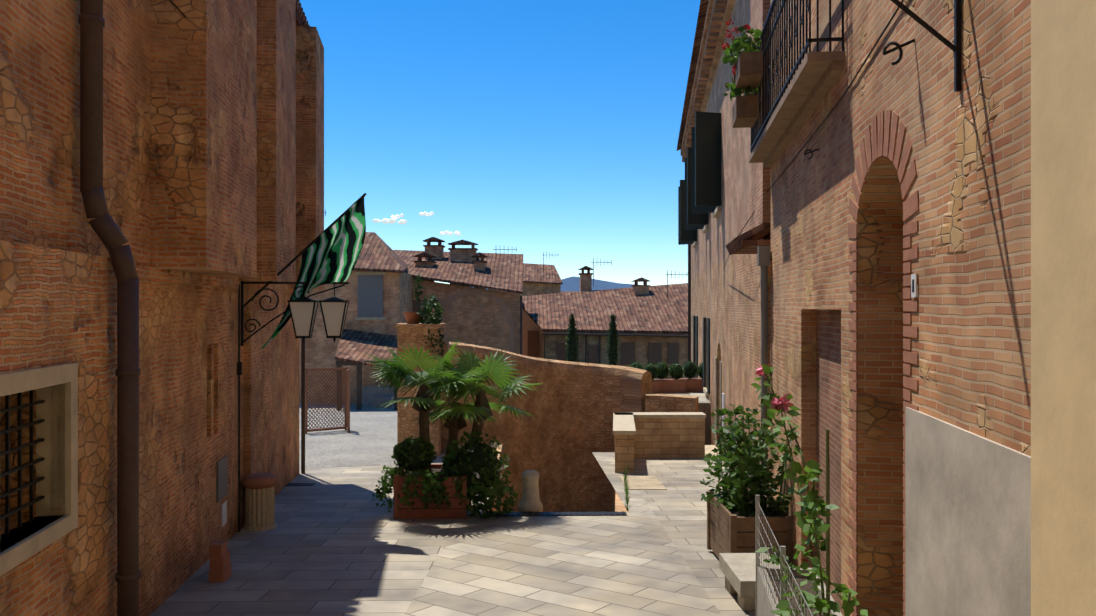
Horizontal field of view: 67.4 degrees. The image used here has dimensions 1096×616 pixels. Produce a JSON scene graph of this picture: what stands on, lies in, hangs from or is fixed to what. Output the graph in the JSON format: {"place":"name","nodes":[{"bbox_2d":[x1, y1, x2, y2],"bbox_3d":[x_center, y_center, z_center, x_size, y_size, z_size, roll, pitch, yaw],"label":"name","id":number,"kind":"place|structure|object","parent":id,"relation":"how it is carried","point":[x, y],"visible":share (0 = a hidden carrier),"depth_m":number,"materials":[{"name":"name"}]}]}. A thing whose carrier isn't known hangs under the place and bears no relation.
{"place":"outdoors","nodes":[
{"label":"outdoors","id":0,"kind":"place"},
{"bbox_2d":[287,284,318,342],"bbox_3d":[-2.932,0.060,9.860,0.330,0.720,0.330,0,0,-9],"label":"lantern frame","id":1,"kind":"object","parent":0,"point":[304,299],"visible":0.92,"depth_m":9.76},
{"bbox_2d":[290,302,317,335],"bbox_3d":[-2.932,0.130,9.860,0.300,0.420,0.300,0,0,-9],"label":"lantern glass","id":2,"kind":"object","parent":1,"relation":"in","point":[302,313],"visible":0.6,"depth_m":9.75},
{"bbox_2d":[319,284,349,342],"bbox_3d":[-2.576,0.060,9.914,0.330,0.720,0.330,0,0,-9],"label":"lantern frame","id":3,"kind":"object","parent":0,"point":[334,299],"visible":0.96,"depth_m":9.82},
{"bbox_2d":[321,302,347,335],"bbox_3d":[-2.576,0.130,9.914,0.300,0.420,0.300,0,0,-9],"label":"lantern glass","id":4,"kind":"object","parent":3,"relation":"in","point":[333,313],"visible":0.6,"depth_m":9.80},
{"bbox_2d":[362,386,393,407],"bbox_3d":[-6.979,3.730,34.047,1.600,0.800,2.000,0,0,-1],"label":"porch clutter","id":5,"kind":"object","parent":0,"point":[375,396],"visible":0.68,"depth_m":34.44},
{"bbox_2d":[299,404,504,468],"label":"gravel yard","id":6,"kind":"structure","parent":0,"point":[370,438],"depth_m":20.10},
{"bbox_2d":[305,367,349,433],"bbox_3d":[-6.014,2.521,22.387,1.182,1.838,0.989,0,0,-15],"label":"lattice screen","id":7,"kind":"object","parent":6,"relation":"on","point":[346,421],"visible":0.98,"depth_m":22.36,"materials":[{"name":"brown wood"}]},
{"bbox_2d":[299,270,418,403],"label":"house walls","id":8,"kind":"structure","parent":6,"relation":"on","point":[320,349],"depth_m":35.82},
{"bbox_2d":[358,275,382,316],"bbox_3d":[-7.730,-0.512,35.779,1.085,1.833,0.090,0,0,-1],"label":"window shutter","id":9,"kind":"object","parent":8,"relation":"attached to","point":[370,295],"visible":0.93,"depth_m":35.73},
{"bbox_2d":[355,272,385,319],"bbox_3d":[-7.731,-0.522,35.791,1.325,2.093,0.055,0,0,-1],"label":"house window trim","id":10,"kind":"structure","parent":8,"relation":"attached to","point":[370,273],"depth_m":35.76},
{"bbox_2d":[353,232,407,272],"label":"house roof","id":11,"kind":"structure","parent":8,"relation":"on","point":[378,253],"depth_m":36.62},
{"bbox_2d":[336,360,396,409],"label":"porch posts","id":12,"kind":"object","parent":6,"relation":"on","point":[339,363],"visible":0.42,"depth_m":31.56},
{"bbox_2d":[335,329,396,367],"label":"porch roof","id":13,"kind":"structure","parent":12,"relation":"on","point":[354,346],"depth_m":33.62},
{"bbox_2d":[395,323,445,455],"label":"stone pier","id":14,"kind":"structure","parent":6,"relation":"on","point":[412,335],"depth_m":16.92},
{"bbox_2d":[403,312,420,323],"bbox_3d":[-2.824,0.205,17.216,0.440,0.250,0.440,0,0,-1],"label":"flower pot","id":15,"kind":"object","parent":14,"relation":"on","point":[412,317],"visible":0.81,"depth_m":17.08,"materials":[{"name":"ceramic"}]},
{"bbox_2d":[413,273,443,358],"bbox_3d":[-2.470,0.218,17.124,0.687,1.916,0.623,0,0,-1],"label":"pier ivy","id":16,"kind":"object","parent":14,"relation":"attached to","point":[429,305],"visible":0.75,"depth_m":17.01,"materials":[{"name":"green plant"}]},
{"bbox_2d":[372,211,460,235],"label":"cloud","id":17,"kind":"structure","parent":0,"point":[402,221],"depth_m":3983.94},
{"bbox_2d":[149,452,755,615],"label":"street paving","id":18,"kind":"structure","parent":0,"point":[336,541],"depth_m":8.22,"materials":[{"name":"stone"}]},
{"bbox_2d":[0,0,298,615],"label":"building","id":19,"kind":"structure","parent":18,"relation":"on","point":[188,389],"depth_m":6.37,"materials":[{"name":"brick"}]},
{"bbox_2d":[0,363,77,575],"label":"window frame","id":20,"kind":"object","parent":19,"relation":"attached to","point":[17,552],"visible":0.75,"depth_m":4.54,"materials":[{"name":"stone"}]},
{"bbox_2d":[0,390,44,535],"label":"grille window","id":21,"kind":"structure","parent":20,"relation":"attached to","point":[7,472],"depth_m":4.28,"materials":[{"name":"grey metal"}]},
{"bbox_2d":[0,240,135,615],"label":"building plinth","id":22,"kind":"structure","parent":19,"relation":"attached to","point":[58,306],"depth_m":4.67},
{"bbox_2d":[78,0,140,615],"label":"drain pipe","id":23,"kind":"object","parent":19,"relation":"attached to","point":[103,224],"visible":1,"depth_m":5.19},
{"bbox_2d":[170,0,241,531],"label":"cables","id":24,"kind":"object","parent":19,"relation":"attached to","point":[239,368],"visible":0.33,"depth_m":9.57,"materials":[{"name":"grey metal"}]},
{"bbox_2d":[216,455,226,502],"bbox_3d":[-3.481,1.820,8.776,0.024,0.420,0.400,0,0,-9],"label":"utility box","id":25,"kind":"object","parent":19,"relation":"attached to","point":[221,478],"depth_m":8.71,"materials":[{"name":"grey metal"}]},
{"bbox_2d":[222,501,226,526],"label":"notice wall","id":26,"kind":"structure","parent":19,"relation":"attached to","point":[224,513],"depth_m":8.89,"materials":[{"name":"white ceramic"}]},
{"bbox_2d":[136,0,323,523],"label":"building buttresses","id":27,"kind":"structure","parent":19,"relation":"attached to","point":[237,138],"depth_m":7.90,"materials":[{"name":"brick"}]},
{"bbox_2d":[301,296,304,473],"bbox_3d":[-4.298,0.980,14.428,0.065,4.500,0.065,0,0,14],"label":"corner downpipe","id":28,"kind":"object","parent":27,"relation":"attached to","point":[302,408],"visible":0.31,"depth_m":14.40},
{"bbox_2d":[296,0,309,25],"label":"roof eave","id":29,"kind":"object","parent":19,"relation":"on","point":[301,19],"visible":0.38,"depth_m":13.18,"materials":[{"name":"tile"}]},
{"bbox_2d":[241,193,366,345],"bbox_3d":[-2.928,-0.475,9.870,1.470,1.850,0.052,0,0,-9],"label":"lantern bracket","id":30,"kind":"object","parent":19,"relation":"attached to","point":[243,305],"visible":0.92,"depth_m":9.80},
{"bbox_2d":[261,198,365,348],"bbox_3d":[-2.823,-0.441,9.883,1.227,1.858,0.309,0,0,-9],"label":"flag","id":31,"kind":"object","parent":30,"relation":"attached to","point":[331,255],"visible":0.94,"depth_m":9.91,"materials":[{"name":"fabric"}]},
{"bbox_2d":[209,541,230,581],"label":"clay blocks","id":32,"kind":"object","parent":18,"relation":"on","point":[220,564],"depth_m":7.44,"materials":[{"name":"ceramic"}]},
{"bbox_2d":[243,486,276,530],"bbox_3d":[-3.435,2.374,9.805,0.380,0.500,0.380,0,0,-1],"label":"litter bin","id":33,"kind":"object","parent":18,"relation":"on","point":[259,509],"visible":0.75,"depth_m":9.67,"materials":[{"name":"wood"}]},
{"bbox_2d":[242,472,277,488],"bbox_3d":[-3.435,2.054,9.805,0.400,0.140,0.400,0,0,-1],"label":"bin lid","id":34,"kind":"object","parent":33,"relation":"on","point":[263,480],"visible":0.98,"depth_m":9.67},
{"bbox_2d":[394,464,471,518],"bbox_3d":[-1.492,2.396,10.789,0.910,0.570,0.910,0,0,-1],"label":"brick planter","id":35,"kind":"object","parent":18,"relation":"on","point":[454,510],"visible":0.44,"depth_m":10.37,"materials":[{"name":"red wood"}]},
{"bbox_2d":[410,468,450,475],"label":"planter soil","id":36,"kind":"structure","parent":35,"relation":"in","point":[436,469],"depth_m":10.96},
{"bbox_2d":[412,383,435,475],"bbox_3d":[-1.610,1.608,10.734,0.300,1.254,0.305,0,0,-27],"label":"palm trunk","id":37,"kind":"object","parent":36,"relation":"on","point":[424,421],"visible":0.58,"depth_m":10.68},
{"bbox_2d":[365,338,488,410],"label":"palm fronds","id":38,"kind":"object","parent":37,"relation":"attached to","point":[397,375],"visible":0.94,"depth_m":10.41,"materials":[{"name":"green plant"}]},
{"bbox_2d":[440,402,466,470],"bbox_3d":[-1.287,1.763,11.118,0.294,0.981,0.424,0,0,28],"label":"palm trunk","id":39,"kind":"object","parent":36,"relation":"on","point":[453,425],"visible":0.52,"depth_m":11.06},
{"bbox_2d":[413,364,499,423],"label":"palm fronds","id":40,"kind":"object","parent":39,"relation":"attached to","point":[434,386],"visible":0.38,"depth_m":10.98,"materials":[{"name":"green plant"}]},
{"bbox_2d":[468,391,492,441],"bbox_3d":[-1.011,1.688,10.981,0.551,1.165,0.331,0,0,-1],"label":"palm trunk","id":41,"kind":"object","parent":36,"relation":"on","point":[480,403],"visible":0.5,"depth_m":10.93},
{"bbox_2d":[428,347,541,423],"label":"palm fronds","id":42,"kind":"object","parent":41,"relation":"attached to","point":[507,386],"visible":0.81,"depth_m":10.82,"materials":[{"name":"green plant"}]},
{"bbox_2d":[372,431,517,518],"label":"planter shrubs","id":43,"kind":"object","parent":18,"relation":"on","point":[477,506],"visible":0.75,"depth_m":10.41,"materials":[{"name":"green plant"}]},
{"bbox_2d":[397,438,500,491],"bbox_3d":[-1.285,2.056,10.692,1.350,0.750,0.628,0,0,-1],"label":"shrub","id":44,"kind":"object","parent":43,"relation":"on","point":[478,455],"visible":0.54,"depth_m":10.47,"materials":[{"name":"green plant"}]},
{"bbox_2d":[454,442,504,489],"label":"flowers","id":45,"kind":"object","parent":43,"relation":"on","point":[478,475],"visible":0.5,"depth_m":10.49,"materials":[{"name":"white plant"}]},
{"bbox_2d":[286,483,626,515],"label":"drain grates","id":46,"kind":"object","parent":18,"relation":"on","point":[616,513],"visible":0.79,"depth_m":10.58,"materials":[{"name":"grey metal"}]},
{"bbox_2d":[518,470,542,511],"bbox_3d":[-0.233,2.419,10.861,0.330,0.550,0.322,0,0,-1],"label":"stone bollard","id":47,"kind":"object","parent":18,"relation":"on","point":[530,501],"visible":0.85,"depth_m":10.76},
{"bbox_2d":[484,444,628,512],"bbox_3d":[-0.078,4.603,15.764,2.100,3.854,10.400,0,0,-1],"label":"stair well","id":48,"kind":"object","parent":18,"relation":"on","point":[501,454],"depth_m":16.67,"materials":[{"name":"stone"}]},
{"bbox_2d":[623,469,629,510],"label":"kerb weeds","id":49,"kind":"object","parent":18,"relation":"on","point":[626,490],"visible":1,"depth_m":11.92,"materials":[{"name":"green plant"}]},
{"bbox_2d":[619,476,666,489],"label":"stone slab","id":50,"kind":"structure","parent":18,"relation":"on","point":[644,482],"depth_m":13.14,"materials":[{"name":"stone"}]},
{"bbox_2d":[615,418,704,492],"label":"stair parapet","id":51,"kind":"structure","parent":18,"relation":"on","point":[668,438],"depth_m":16.59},
{"bbox_2d":[613,412,705,434],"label":"parapet cap stones","id":52,"kind":"object","parent":51,"relation":"on","point":[623,423],"visible":1,"depth_m":16.55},
{"bbox_2d":[719,553,779,610],"bbox_3d":[1.745,2.334,6.920,0.440,0.320,0.750,0,0,-1],"label":"stone bench","id":53,"kind":"object","parent":18,"relation":"on","point":[738,570],"visible":0.45,"depth_m":6.84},
{"bbox_2d":[707,491,792,566],"bbox_3d":[1.974,2.216,8.099,0.600,0.600,1.040,0,0,-1],"label":"planter box","id":54,"kind":"object","parent":18,"relation":"on","point":[728,531],"visible":0.54,"depth_m":7.60,"materials":[{"name":"brown wood"}]},
{"bbox_2d":[700,400,791,516],"bbox_3d":[1.969,1.492,8.130,0.833,1.145,1.265,0,0,-1],"label":"potted shrub","id":55,"kind":"object","parent":54,"relation":"in","point":[743,464],"visible":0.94,"depth_m":7.91,"materials":[{"name":"green plant"}]},
{"bbox_2d":[724,499,786,546],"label":"planter soil","id":56,"kind":"structure","parent":54,"relation":"in","point":[734,511],"depth_m":8.02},
{"bbox_2d":[756,495,812,615],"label":"wire fence","id":57,"kind":"object","parent":18,"relation":"on","point":[783,559],"visible":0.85,"depth_m":5.66,"materials":[{"name":"grey"}]},
{"bbox_2d":[757,566,842,615],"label":"rose planter trough","id":58,"kind":"object","parent":18,"relation":"on","point":[764,607],"visible":0.27,"depth_m":6.05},
{"bbox_2d":[769,576,822,615],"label":"rose planter soil","id":59,"kind":"structure","parent":58,"relation":"in","point":[807,586],"depth_m":6.05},
{"bbox_2d":[751,363,867,615],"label":"rose","id":60,"kind":"object","parent":18,"relation":"on","point":[809,502],"depth_m":4.67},
{"bbox_2d":[816,309,840,610],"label":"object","id":61,"kind":"object","parent":18,"relation":"on","point":[828,368],"visible":0.11,"depth_m":6.47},
{"bbox_2d":[771,0,1030,615],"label":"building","id":62,"kind":"structure","parent":18,"relation":"on","point":[970,153],"depth_m":4.31,"materials":[{"name":"brick"}]},
{"bbox_2d":[757,246,769,495],"bbox_3d":[2.410,1.170,9.195,0.120,3.720,0.150,0,0,8],"label":"drainpipe","id":63,"kind":"object","parent":62,"relation":"attached to","point":[763,257],"visible":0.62,"depth_m":9.15,"materials":[{"name":"grey"}]},
{"bbox_2d":[750,0,843,151],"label":"balcony railing","id":64,"kind":"object","parent":62,"relation":"attached to","point":[774,39],"visible":0.75,"depth_m":6.89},
{"bbox_2d":[730,51,762,127],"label":"flower pots","id":65,"kind":"object","parent":64,"relation":"attached to","point":[749,69],"visible":0.96,"depth_m":8.30,"materials":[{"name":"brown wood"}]},
{"bbox_2d":[721,19,761,100],"bbox_3d":[1.998,-2.545,8.521,0.421,0.770,1.253,0,0,8],"label":"geranium","id":66,"kind":"object","parent":65,"relation":"in","point":[743,43],"depth_m":8.27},
{"bbox_2d":[749,51,844,167],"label":"balcony slab","id":67,"kind":"structure","parent":62,"relation":"attached to","point":[815,77],"depth_m":6.43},
{"bbox_2d":[723,0,960,268],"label":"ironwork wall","id":68,"kind":"structure","parent":62,"relation":"attached to","point":[956,47],"depth_m":3.31,"materials":[{"name":"grey metal"}]},
{"bbox_2d":[848,110,918,615],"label":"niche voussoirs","id":69,"kind":"object","parent":62,"relation":"attached to","point":[880,146],"visible":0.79,"depth_m":4.41,"materials":[{"name":"brick"}]},
{"bbox_2d":[911,274,917,296],"bbox_3d":[1.729,-0.105,3.875,0.012,0.110,0.070,0,0,8],"label":"house number tile","id":70,"kind":"object","parent":62,"relation":"attached to","point":[915,292],"visible":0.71,"depth_m":3.86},
{"bbox_2d":[905,407,1030,615],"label":"cement patch","id":71,"kind":"object","parent":62,"relation":"attached to","point":[967,523],"visible":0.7,"depth_m":3.22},
{"bbox_2d":[1031,0,1095,615],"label":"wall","id":72,"kind":"structure","parent":62,"relation":"attached to","point":[1063,307],"depth_m":2.29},
{"bbox_2d":[413,280,520,353],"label":"house walls","id":73,"kind":"structure","parent":0,"point":[480,320],"depth_m":39.91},
{"bbox_2d":[393,250,522,293],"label":"house roof","id":74,"kind":"structure","parent":73,"relation":"on","point":[502,272],"depth_m":41.85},
{"bbox_2d":[436,289,514,352],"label":"blind arch","id":75,"kind":"structure","parent":73,"relation":"attached to","point":[511,328],"depth_m":39.86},
{"bbox_2d":[520,296,521,354],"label":"house downpipes","id":76,"kind":"object","parent":73,"relation":"attached to","point":[520,325],"visible":0.33,"depth_m":39.75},
{"bbox_2d":[412,300,678,363],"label":"windows","id":77,"kind":"structure","parent":73,"relation":"on","point":[655,353],"depth_m":42.26,"materials":[{"name":"brown"}]},
{"bbox_2d":[299,0,700,285],"label":"sky","id":78,"kind":"structure","parent":0,"point":[533,128],"materials":[{"name":"blue"}]},
{"bbox_2d":[488,282,560,295],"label":"house walls","id":79,"kind":"structure","parent":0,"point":[535,288],"depth_m":59.96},
{"bbox_2d":[523,263,562,283],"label":"house roof","id":80,"kind":"structure","parent":79,"relation":"on","point":[533,273],"depth_m":61.28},
{"bbox_2d":[522,309,542,357],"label":"pink house walls","id":81,"kind":"structure","parent":0,"point":[528,323],"depth_m":49.95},
{"bbox_2d":[528,331,537,357],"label":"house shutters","id":82,"kind":"object","parent":81,"relation":"attached to","point":[532,343],"visible":0.64,"depth_m":49.84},
{"bbox_2d":[441,341,697,511],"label":"curved retaining wall","id":83,"kind":"structure","parent":0,"point":[572,407],"depth_m":19.59,"materials":[{"name":"paint"}]},
{"bbox_2d":[543,331,687,367],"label":"house walls","id":84,"kind":"structure","parent":0,"point":[550,342],"depth_m":42.34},
{"bbox_2d":[522,283,687,333],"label":"house roof","id":85,"kind":"structure","parent":84,"relation":"on","point":[655,310],"depth_m":45.38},
{"bbox_2d":[325,210,687,297],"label":"tv antennas","id":86,"kind":"object","parent":85,"relation":"on","point":[667,274],"visible":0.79,"depth_m":47.09,"materials":[{"name":"grey metal"}]},
{"bbox_2d":[415,246,648,294],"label":"chimneys","id":87,"kind":"object","parent":85,"relation":"on","point":[460,255],"visible":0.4,"depth_m":44.35,"materials":[{"name":"brick"}]},
{"bbox_2d":[413,237,649,286],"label":"chimney caps","id":88,"kind":"object","parent":87,"relation":"on","point":[477,256],"visible":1,"depth_m":43.95,"materials":[{"name":"tile"}]},
{"bbox_2d":[589,343,634,364],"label":"window shutters","id":89,"kind":"object","parent":84,"relation":"attached to","point":[627,353],"visible":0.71,"depth_m":42.24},
{"bbox_2d":[542,332,687,363],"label":"house gutters","id":90,"kind":"object","parent":84,"relation":"attached to","point":[606,334],"visible":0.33,"depth_m":41.76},
{"bbox_2d":[615,492,627,511],"bbox_3d":[1.287,4.609,13.763,0.300,3.842,5.982,0,0,5],"label":"sunlit pavement patch","id":91,"kind":"object","parent":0,"point":[619,506],"depth_m":11.32,"materials":[{"name":"stone"}]},
{"bbox_2d":[643,369,710,444],"bbox_3d":[2.943,3.480,21.718,10.550,4.100,7.800,0,0,-1],"label":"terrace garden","id":92,"kind":"object","parent":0,"point":[704,405],"depth_m":19.73,"materials":[{"name":"stone"}]},
{"bbox_2d":[652,378,702,393],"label":"terrace planters","id":93,"kind":"object","parent":92,"relation":"on","point":[682,385],"visible":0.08,"depth_m":22.03,"materials":[{"name":"ceramic"}]},
{"bbox_2d":[564,314,577,361],"bbox_3d":[0.691,1.097,24.485,0.436,1.866,0.416,0,0,-1],"label":"cypress tree","id":94,"kind":"object","parent":93,"relation":"on","point":[572,318],"depth_m":24.39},
{"bbox_2d":[606,314,618,364],"bbox_3d":[1.953,1.096,24.803,0.432,1.868,0.421,0,0,-1],"label":"cypress tree","id":95,"kind":"object","parent":93,"relation":"on","point":[610,326],"depth_m":24.72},
{"bbox_2d":[628,362,643,368],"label":"box ball leaves","id":96,"kind":"object","parent":93,"relation":"on","point":[636,365],"visible":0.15,"depth_m":21.93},
{"bbox_2d":[643,363,657,379],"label":"box ball leaves","id":97,"kind":"object","parent":93,"relation":"on","point":[651,370],"visible":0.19,"depth_m":21.92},
{"bbox_2d":[645,364,656,378],"bbox_3d":[2.750,1.710,22.015,0.361,0.428,0.344,0,0,-1],"label":"box ball","id":98,"kind":"object","parent":93,"relation":"on","point":[652,368],"visible":0.52,"depth_m":21.89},
{"bbox_2d":[656,362,667,378],"bbox_3d":[3.065,1.690,22.220,0.378,0.465,0.360,0,0,-1],"label":"box ball","id":99,"kind":"object","parent":93,"relation":"on","point":[661,367],"visible":0.75,"depth_m":22.09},
{"bbox_2d":[655,361,669,379],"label":"box ball leaves","id":100,"kind":"object","parent":93,"relation":"on","point":[668,371],"visible":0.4,"depth_m":22.15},
{"bbox_2d":[670,363,682,378],"bbox_3d":[3.465,1.710,22.227,0.361,0.428,0.344,0,0,-1],"label":"box ball","id":101,"kind":"object","parent":93,"relation":"on","point":[676,374],"visible":0.79,"depth_m":22.10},
{"bbox_2d":[669,363,683,379],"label":"box ball leaves","id":102,"kind":"object","parent":93,"relation":"on","point":[672,365],"visible":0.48,"depth_m":22.14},
{"bbox_2d":[682,360,697,378],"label":"box ball leaves","id":103,"kind":"object","parent":93,"relation":"on","point":[690,371],"visible":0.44,"depth_m":22.33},
{"bbox_2d":[683,362,696,377],"bbox_3d":[3.874,1.690,22.434,0.378,0.465,0.360,0,0,-1],"label":"box ball","id":104,"kind":"object","parent":93,"relation":"on","point":[690,367],"visible":0.73,"depth_m":22.30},
{"bbox_2d":[697,362,702,378],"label":"box ball leaves","id":105,"kind":"object","parent":93,"relation":"on","point":[698,372],"visible":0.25,"depth_m":22.38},
{"bbox_2d":[698,363,702,376],"bbox_3d":[4.274,1.710,22.441,0.361,0.428,0.344,0,0,-1],"label":"box ball","id":106,"kind":"object","parent":93,"relation":"on","point":[700,373],"visible":0.15,"depth_m":22.35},
{"bbox_2d":[691,0,770,489],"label":"building","id":107,"kind":"structure","parent":0,"point":[726,300],"depth_m":14.78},
{"bbox_2d":[688,244,690,360],"bbox_3d":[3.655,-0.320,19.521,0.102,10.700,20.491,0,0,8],"label":"downpipe","id":108,"kind":"object","parent":107,"relation":"attached to","point":[689,302],"visible":0.29,"depth_m":29.56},
{"bbox_2d":[678,111,720,393],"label":"shutters","id":109,"kind":"object","parent":107,"relation":"attached to","point":[699,194],"visible":0.98,"depth_m":17.81,"materials":[{"name":"grey"}]},
{"bbox_2d":[680,0,734,161],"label":"cornice","id":110,"kind":"structure","parent":107,"relation":"on","point":[718,15],"depth_m":17.78,"materials":[{"name":"brick"}]},
{"bbox_2d":[676,0,708,150],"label":"gutter","id":111,"kind":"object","parent":110,"relation":"on","point":[699,29],"depth_m":19.42,"materials":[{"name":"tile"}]},
{"bbox_2d":[693,206,721,395],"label":"sills","id":112,"kind":"structure","parent":107,"relation":"attached to","point":[717,211],"depth_m":20.37,"materials":[{"name":"stone"}]},
{"bbox_2d":[705,357,721,457],"bbox_3d":[3.446,2.555,17.297,0.300,2.950,1.511,0,0,7],"label":"door frame","id":113,"kind":"object","parent":107,"relation":"attached to","point":[709,448],"visible":0.36,"depth_m":17.74,"materials":[{"name":"stone"}]},
{"bbox_2d":[722,393,724,427],"bbox_3d":[3.441,2.030,16.133,0.020,0.700,0.300,0,0,7],"label":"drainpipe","id":114,"kind":"object","parent":107,"relation":"attached to","point":[723,404],"depth_m":15.99,"materials":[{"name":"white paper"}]},
{"bbox_2d":[726,223,770,254],"bbox_3d":[2.477,-0.860,10.056,0.484,0.343,1.550,0,0,7],"label":"door canopy","id":115,"kind":"object","parent":107,"relation":"attached to","point":[749,242],"visible":0.77,"depth_m":9.38,"materials":[{"name":"wood"}]},
{"bbox_2d":[750,0,770,229],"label":"wall","id":116,"kind":"structure","parent":107,"relation":"attached to","point":[760,186],"depth_m":9.51,"materials":[{"name":"brick"}]},
{"label":"valley ground","id":117,"kind":"structure","parent":0,"visible":0},
{"bbox_2d":[472,276,633,290],"bbox_3d":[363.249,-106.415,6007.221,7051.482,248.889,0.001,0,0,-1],"label":"distant hills","id":118,"kind":"structure","parent":117,"relation":"on","point":[571,283],"depth_m":6006.69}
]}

